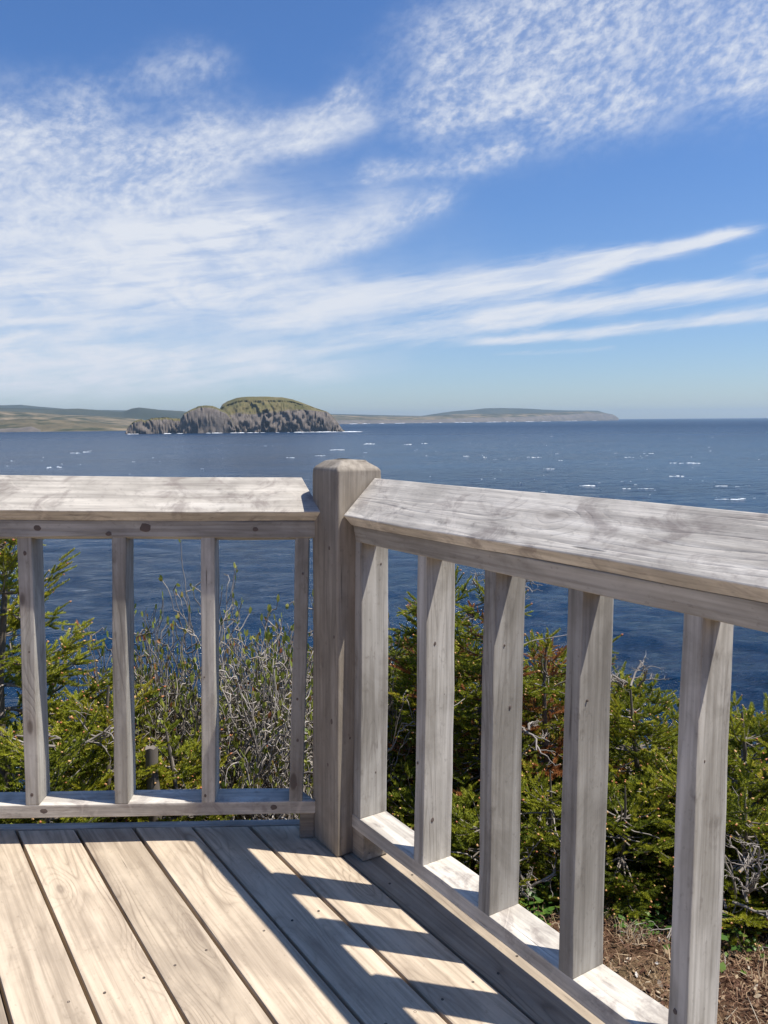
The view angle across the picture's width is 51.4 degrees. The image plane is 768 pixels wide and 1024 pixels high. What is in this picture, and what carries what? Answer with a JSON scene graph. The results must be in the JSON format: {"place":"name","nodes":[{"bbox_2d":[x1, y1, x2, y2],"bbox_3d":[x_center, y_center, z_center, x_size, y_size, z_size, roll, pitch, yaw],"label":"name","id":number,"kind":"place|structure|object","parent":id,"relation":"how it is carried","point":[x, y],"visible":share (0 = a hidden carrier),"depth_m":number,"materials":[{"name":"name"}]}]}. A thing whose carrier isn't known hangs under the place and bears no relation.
{"place":"outdoors","nodes":[
{"label":"outdoors","id":0,"kind":"place"},
{"bbox_2d":[0,405,126,411],"bbox_3d":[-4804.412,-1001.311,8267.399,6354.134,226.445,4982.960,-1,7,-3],"label":"hills","id":1,"kind":"structure","parent":0,"point":[18,406],"depth_m":8428.29,"materials":[{"name":"green plant"}]},
{"bbox_2d":[0,419,127,431],"bbox_3d":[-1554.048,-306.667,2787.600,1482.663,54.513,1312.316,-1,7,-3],"label":"coast","id":2,"kind":"structure","parent":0,"point":[29,425],"depth_m":2696.44},
{"bbox_2d":[0,411,138,426],"bbox_3d":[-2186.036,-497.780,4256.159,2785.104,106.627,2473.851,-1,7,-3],"label":"hills","id":3,"kind":"structure","parent":0,"point":[125,422],"depth_m":4081.31,"materials":[{"name":"green plant"}]},
{"bbox_2d":[0,408,185,419],"bbox_3d":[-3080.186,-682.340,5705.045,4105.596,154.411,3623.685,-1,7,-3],"label":"hills","id":4,"kind":"structure","parent":0,"point":[141,413],"depth_m":5557.22,"materials":[{"name":"green plant"}]},
{"bbox_2d":[125,417,179,433],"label":"island","id":5,"kind":"structure","parent":0,"point":[162,425],"depth_m":1932.68,"materials":[{"name":"grey stone"}]},
{"bbox_2d":[175,405,235,432],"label":"island","id":6,"kind":"structure","parent":0,"point":[205,419],"depth_m":1944.67,"materials":[{"name":"grey stone"}]},
{"bbox_2d":[220,397,344,432],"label":"island","id":7,"kind":"structure","parent":0,"point":[263,414],"depth_m":2036.13,"materials":[{"name":"grey stone"}]},
{"bbox_2d":[0,418,767,791],"bbox_3d":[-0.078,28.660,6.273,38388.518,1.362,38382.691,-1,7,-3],"label":"sea","id":8,"kind":"structure","parent":0,"point":[714,462],"depth_m":358.56,"materials":[{"name":"liquid"}]},
{"bbox_2d":[164,421,546,433],"bbox_3d":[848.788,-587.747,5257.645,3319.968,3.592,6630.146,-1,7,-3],"label":"surf","id":9,"kind":"structure","parent":8,"relation":"on","point":[344,431],"depth_m":1961.45,"materials":[{"name":"white liquid"}]},
{"bbox_2d":[47,443,758,499],"bbox_3d":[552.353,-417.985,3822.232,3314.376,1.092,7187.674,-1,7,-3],"label":"sea foam","id":10,"kind":"object","parent":8,"relation":"on","point":[582,485],"visible":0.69,"depth_m":344.22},
{"bbox_2d":[0,0,767,418],"label":"sky","id":11,"kind":"structure","parent":0,"point":[358,207],"materials":[{"name":"blue"}]},
{"bbox_2d":[331,408,603,416],"bbox_3d":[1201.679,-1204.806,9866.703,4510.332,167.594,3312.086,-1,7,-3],"label":"headland","id":12,"kind":"structure","parent":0,"point":[500,411],"depth_m":9920.74,"materials":[{"name":"green plant"}]},
{"bbox_2d":[332,412,618,423],"bbox_3d":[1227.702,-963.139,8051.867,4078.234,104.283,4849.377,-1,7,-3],"label":"headland","id":13,"kind":"structure","parent":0,"point":[533,417],"depth_m":7244.97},
{"bbox_2d":[518,875,767,1023],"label":"ground","id":14,"kind":"structure","parent":0,"point":[742,1015],"depth_m":2.71,"materials":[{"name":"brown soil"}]},
{"bbox_2d":[0,705,123,823],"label":"spruce bush","id":15,"kind":"object","parent":14,"relation":"on","point":[57,758],"visible":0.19,"depth_m":2.78,"materials":[{"name":"green plant"}]},
{"bbox_2d":[0,700,138,766],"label":"dead branches","id":16,"kind":"object","parent":15,"relation":"in","point":[99,735],"visible":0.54,"depth_m":2.86,"materials":[{"name":"grey wood"}]},
{"bbox_2d":[51,619,95,766],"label":"twiggy shrub","id":17,"kind":"object","parent":14,"relation":"on","point":[62,627],"visible":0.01,"depth_m":4.07,"materials":[{"name":"grey plant"}]},
{"bbox_2d":[0,539,175,823],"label":"spruce tree","id":18,"kind":"object","parent":14,"relation":"on","point":[9,564],"visible":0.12,"depth_m":3.23,"materials":[{"name":"green plant"}]},
{"bbox_2d":[14,667,202,822],"bbox_3d":[-1.117,1.266,3.151,1.000,1.192,0.862,-1,7,-3],"label":"spruce bush","id":19,"kind":"object","parent":14,"relation":"on","point":[104,720],"visible":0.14,"depth_m":3.09,"materials":[{"name":"green plant"}]},
{"bbox_2d":[73,664,189,773],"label":"spruce bush","id":20,"kind":"object","parent":14,"relation":"on","point":[105,698],"depth_m":4.35,"materials":[{"name":"green plant"}]},
{"bbox_2d":[63,591,233,821],"bbox_3d":[-0.941,1.193,3.691,0.909,1.729,0.653,-6,9,-39],"label":"twiggy shrub","id":21,"kind":"object","parent":14,"relation":"on","point":[138,674],"visible":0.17,"depth_m":3.52,"materials":[{"name":"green plant"}]},
{"bbox_2d":[145,745,161,821],"bbox_3d":[-0.872,1.293,3.037,0.061,0.833,0.054,-3,7,-18],"label":"wooden stake","id":22,"kind":"object","parent":14,"relation":"on","point":[151,754],"visible":0.26,"depth_m":2.99,"materials":[{"name":"grey wood"}]},
{"bbox_2d":[105,711,263,821],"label":"spruce bush","id":23,"kind":"object","parent":14,"relation":"on","point":[193,750],"visible":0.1,"depth_m":3.14,"materials":[{"name":"green plant"}]},
{"bbox_2d":[111,583,312,821],"bbox_3d":[-0.765,1.435,3.538,1.028,2.500,1.114,0,7,5],"label":"twiggy shrub","id":24,"kind":"object","parent":14,"relation":"on","point":[183,689],"visible":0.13,"depth_m":3.43,"materials":[{"name":"grey plant"}]},
{"bbox_2d":[186,679,258,752],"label":"spruce bush","id":25,"kind":"object","parent":14,"relation":"on","point":[224,701],"depth_m":4.70,"materials":[{"name":"green plant"}]},
{"bbox_2d":[158,539,312,820],"bbox_3d":[-0.583,1.019,3.583,1.075,1.789,1.194,-1,7,-3],"label":"twiggy shrub","id":26,"kind":"object","parent":14,"relation":"on","point":[279,737],"visible":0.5,"depth_m":3.34,"materials":[{"name":"grey plant"}]},
{"bbox_2d":[0,819,604,1023],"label":"wooden deck","id":27,"kind":"structure","parent":14,"relation":"on","point":[234,922],"depth_m":1.85,"materials":[{"name":"brown wood"}]},
{"bbox_2d":[0,475,319,837],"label":"wooden railing","id":28,"kind":"object","parent":27,"relation":"on","point":[122,513],"visible":1,"depth_m":2.23,"materials":[{"name":"grey wood"}]},
{"bbox_2d":[313,458,380,856],"bbox_3d":[-0.107,0.402,2.249,0.165,1.103,0.149,-5,8,-34],"label":"corner post","id":29,"kind":"object","parent":27,"relation":"on","point":[340,485],"visible":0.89,"depth_m":2.19,"materials":[{"name":"grey wood"}]},
{"bbox_2d":[344,478,767,1023],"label":"wooden railing","id":30,"kind":"object","parent":27,"relation":"on","point":[704,571],"visible":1,"depth_m":1.56,"materials":[{"name":"grey wood"}]},
{"bbox_2d":[265,590,416,817],"bbox_3d":[-0.278,1.248,3.849,0.836,1.707,0.862,-4,7,-26],"label":"twiggy shrub","id":31,"kind":"object","parent":14,"relation":"on","point":[389,708],"visible":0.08,"depth_m":3.80,"materials":[{"name":"grey plant"}]},
{"bbox_2d":[312,629,475,802],"bbox_3d":[0.083,1.372,4.522,1.038,1.504,1.074,-1,7,-3],"label":"spruce bush","id":32,"kind":"object","parent":14,"relation":"on","point":[400,652],"visible":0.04,"depth_m":4.40,"materials":[{"name":"green plant"}]},
{"bbox_2d":[386,713,415,819],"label":"spruce bush","id":33,"kind":"object","parent":14,"relation":"on","point":[389,770],"visible":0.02,"depth_m":3.91,"materials":[{"name":"green plant"}]},
{"bbox_2d":[386,762,479,874],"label":"spruce bush","id":34,"kind":"object","parent":14,"relation":"on","point":[410,803],"visible":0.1,"depth_m":3.62,"materials":[{"name":"green plant"}]},
{"bbox_2d":[386,566,481,842],"bbox_3d":[0.255,1.077,3.988,0.910,1.812,0.942,-1,7,-3],"label":"spruce tree","id":35,"kind":"object","parent":14,"relation":"on","point":[397,694],"visible":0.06,"depth_m":3.92,"materials":[{"name":"green plant"}]},
{"bbox_2d":[386,614,540,818],"bbox_3d":[0.429,1.333,4.397,1.031,1.538,1.136,-1,7,-3],"label":"spruce bush","id":36,"kind":"object","parent":14,"relation":"on","point":[471,643],"visible":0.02,"depth_m":4.32,"materials":[{"name":"green plant"}]},
{"bbox_2d":[407,784,542,907],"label":"spruce bush","id":37,"kind":"object","parent":14,"relation":"on","point":[460,827],"visible":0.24,"depth_m":3.30,"materials":[{"name":"green plant"}]},
{"bbox_2d":[394,578,565,883],"bbox_3d":[0.452,1.082,3.744,0.774,1.655,0.908,-4,7,-25],"label":"spruce tree","id":38,"kind":"object","parent":14,"relation":"on","point":[471,699],"visible":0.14,"depth_m":3.63,"materials":[{"name":"green plant"}]},
{"bbox_2d":[461,571,542,629],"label":"dead branches","id":39,"kind":"object","parent":38,"relation":"attached to","point":[473,583],"visible":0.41,"depth_m":3.62,"materials":[{"name":"grey plant"}]},
{"bbox_2d":[248,811,767,932],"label":"undergrowth","id":40,"kind":"object","parent":14,"relation":"on","point":[660,898],"visible":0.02,"depth_m":3.31,"materials":[{"name":"green plant"}]},
{"bbox_2d":[472,628,621,881],"bbox_3d":[0.774,1.217,3.818,0.760,1.416,0.821,-4,7,-28],"label":"spruce tree","id":41,"kind":"object","parent":14,"relation":"on","point":[539,704],"visible":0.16,"depth_m":3.72,"materials":[{"name":"green plant"}]},
{"bbox_2d":[475,754,628,916],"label":"spruce bush","id":42,"kind":"object","parent":14,"relation":"on","point":[549,823],"visible":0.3,"depth_m":3.30,"materials":[{"name":"green plant"}]},
{"bbox_2d":[519,840,556,898],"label":"dead branches","id":43,"kind":"object","parent":42,"relation":"in","point":[530,886],"visible":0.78,"depth_m":3.11,"materials":[{"name":"grey wood"}]},
{"bbox_2d":[522,719,561,765],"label":"dead branches","id":44,"kind":"object","parent":42,"relation":"on","point":[531,734],"visible":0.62,"depth_m":3.31,"materials":[{"name":"grey wood"}]},
{"bbox_2d":[522,633,638,807],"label":"spruce bush","id":45,"kind":"object","parent":14,"relation":"on","point":[555,680],"visible":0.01,"depth_m":4.31,"materials":[{"name":"green plant"}]},
{"bbox_2d":[522,766,675,923],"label":"spruce bush","id":46,"kind":"object","parent":14,"relation":"on","point":[619,878],"visible":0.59,"depth_m":3.21,"materials":[{"name":"green plant"}]},
{"bbox_2d":[551,634,652,862],"bbox_3d":[1.152,1.300,4.126,0.586,1.439,0.659,5,9,41],"label":"spruce tree","id":47,"kind":"object","parent":14,"relation":"on","point":[613,692],"visible":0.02,"depth_m":4.04,"materials":[{"name":"green plant"}]},
{"bbox_2d":[603,899,630,925],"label":"grass tuft","id":48,"kind":"object","parent":14,"relation":"on","point":[609,918],"visible":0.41,"depth_m":3.08,"materials":[{"name":"green plant"}]},
{"bbox_2d":[612,917,661,949],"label":"grass tuft","id":49,"kind":"object","parent":14,"relation":"on","point":[632,934],"visible":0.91,"depth_m":2.81,"materials":[{"name":"plant"}]},
{"bbox_2d":[520,669,755,894],"bbox_3d":[1.200,1.314,3.751,0.921,1.151,1.073,-4,8,-30],"label":"spruce bush","id":50,"kind":"object","parent":14,"relation":"on","point":[624,731],"visible":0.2,"depth_m":3.60,"materials":[{"name":"green plant"}]},
{"bbox_2d":[610,655,668,694],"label":"dead branches","id":51,"kind":"object","parent":50,"relation":"on","point":[621,682],"visible":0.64,"depth_m":3.75,"materials":[{"name":"grey plant"}]},
{"bbox_2d":[607,740,767,900],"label":"spruce bush","id":52,"kind":"object","parent":14,"relation":"on","point":[670,771],"visible":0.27,"depth_m":3.32,"materials":[{"name":"green plant"}]},
{"bbox_2d":[617,705,767,864],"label":"spruce bush","id":53,"kind":"object","parent":14,"relation":"on","point":[757,763],"depth_m":4.12,"materials":[{"name":"green plant"}]},
{"bbox_2d":[645,748,767,948],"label":"spruce bush","id":54,"kind":"object","parent":14,"relation":"on","point":[747,916],"visible":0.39,"depth_m":3.03,"materials":[{"name":"green plant"}]},
{"bbox_2d":[647,786,767,947],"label":"dead branches","id":55,"kind":"object","parent":14,"relation":"on","point":[746,887],"visible":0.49,"depth_m":2.86,"materials":[{"name":"grey wood"}]},
{"bbox_2d":[653,690,767,933],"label":"spruce bush","id":56,"kind":"object","parent":14,"relation":"on","point":[751,729],"visible":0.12,"depth_m":3.48,"materials":[{"name":"green plant"}]},
{"bbox_2d":[720,953,735,975],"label":"grass tuft","id":57,"kind":"object","parent":14,"relation":"on","point":[725,964],"visible":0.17,"depth_m":2.65,"materials":[{"name":"plant"}]},
{"bbox_2d":[724,734,767,927],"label":"spruce bush","id":58,"kind":"object","parent":14,"relation":"on","point":[757,776],"visible":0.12,"depth_m":3.30,"materials":[{"name":"green plant"}]}
]}

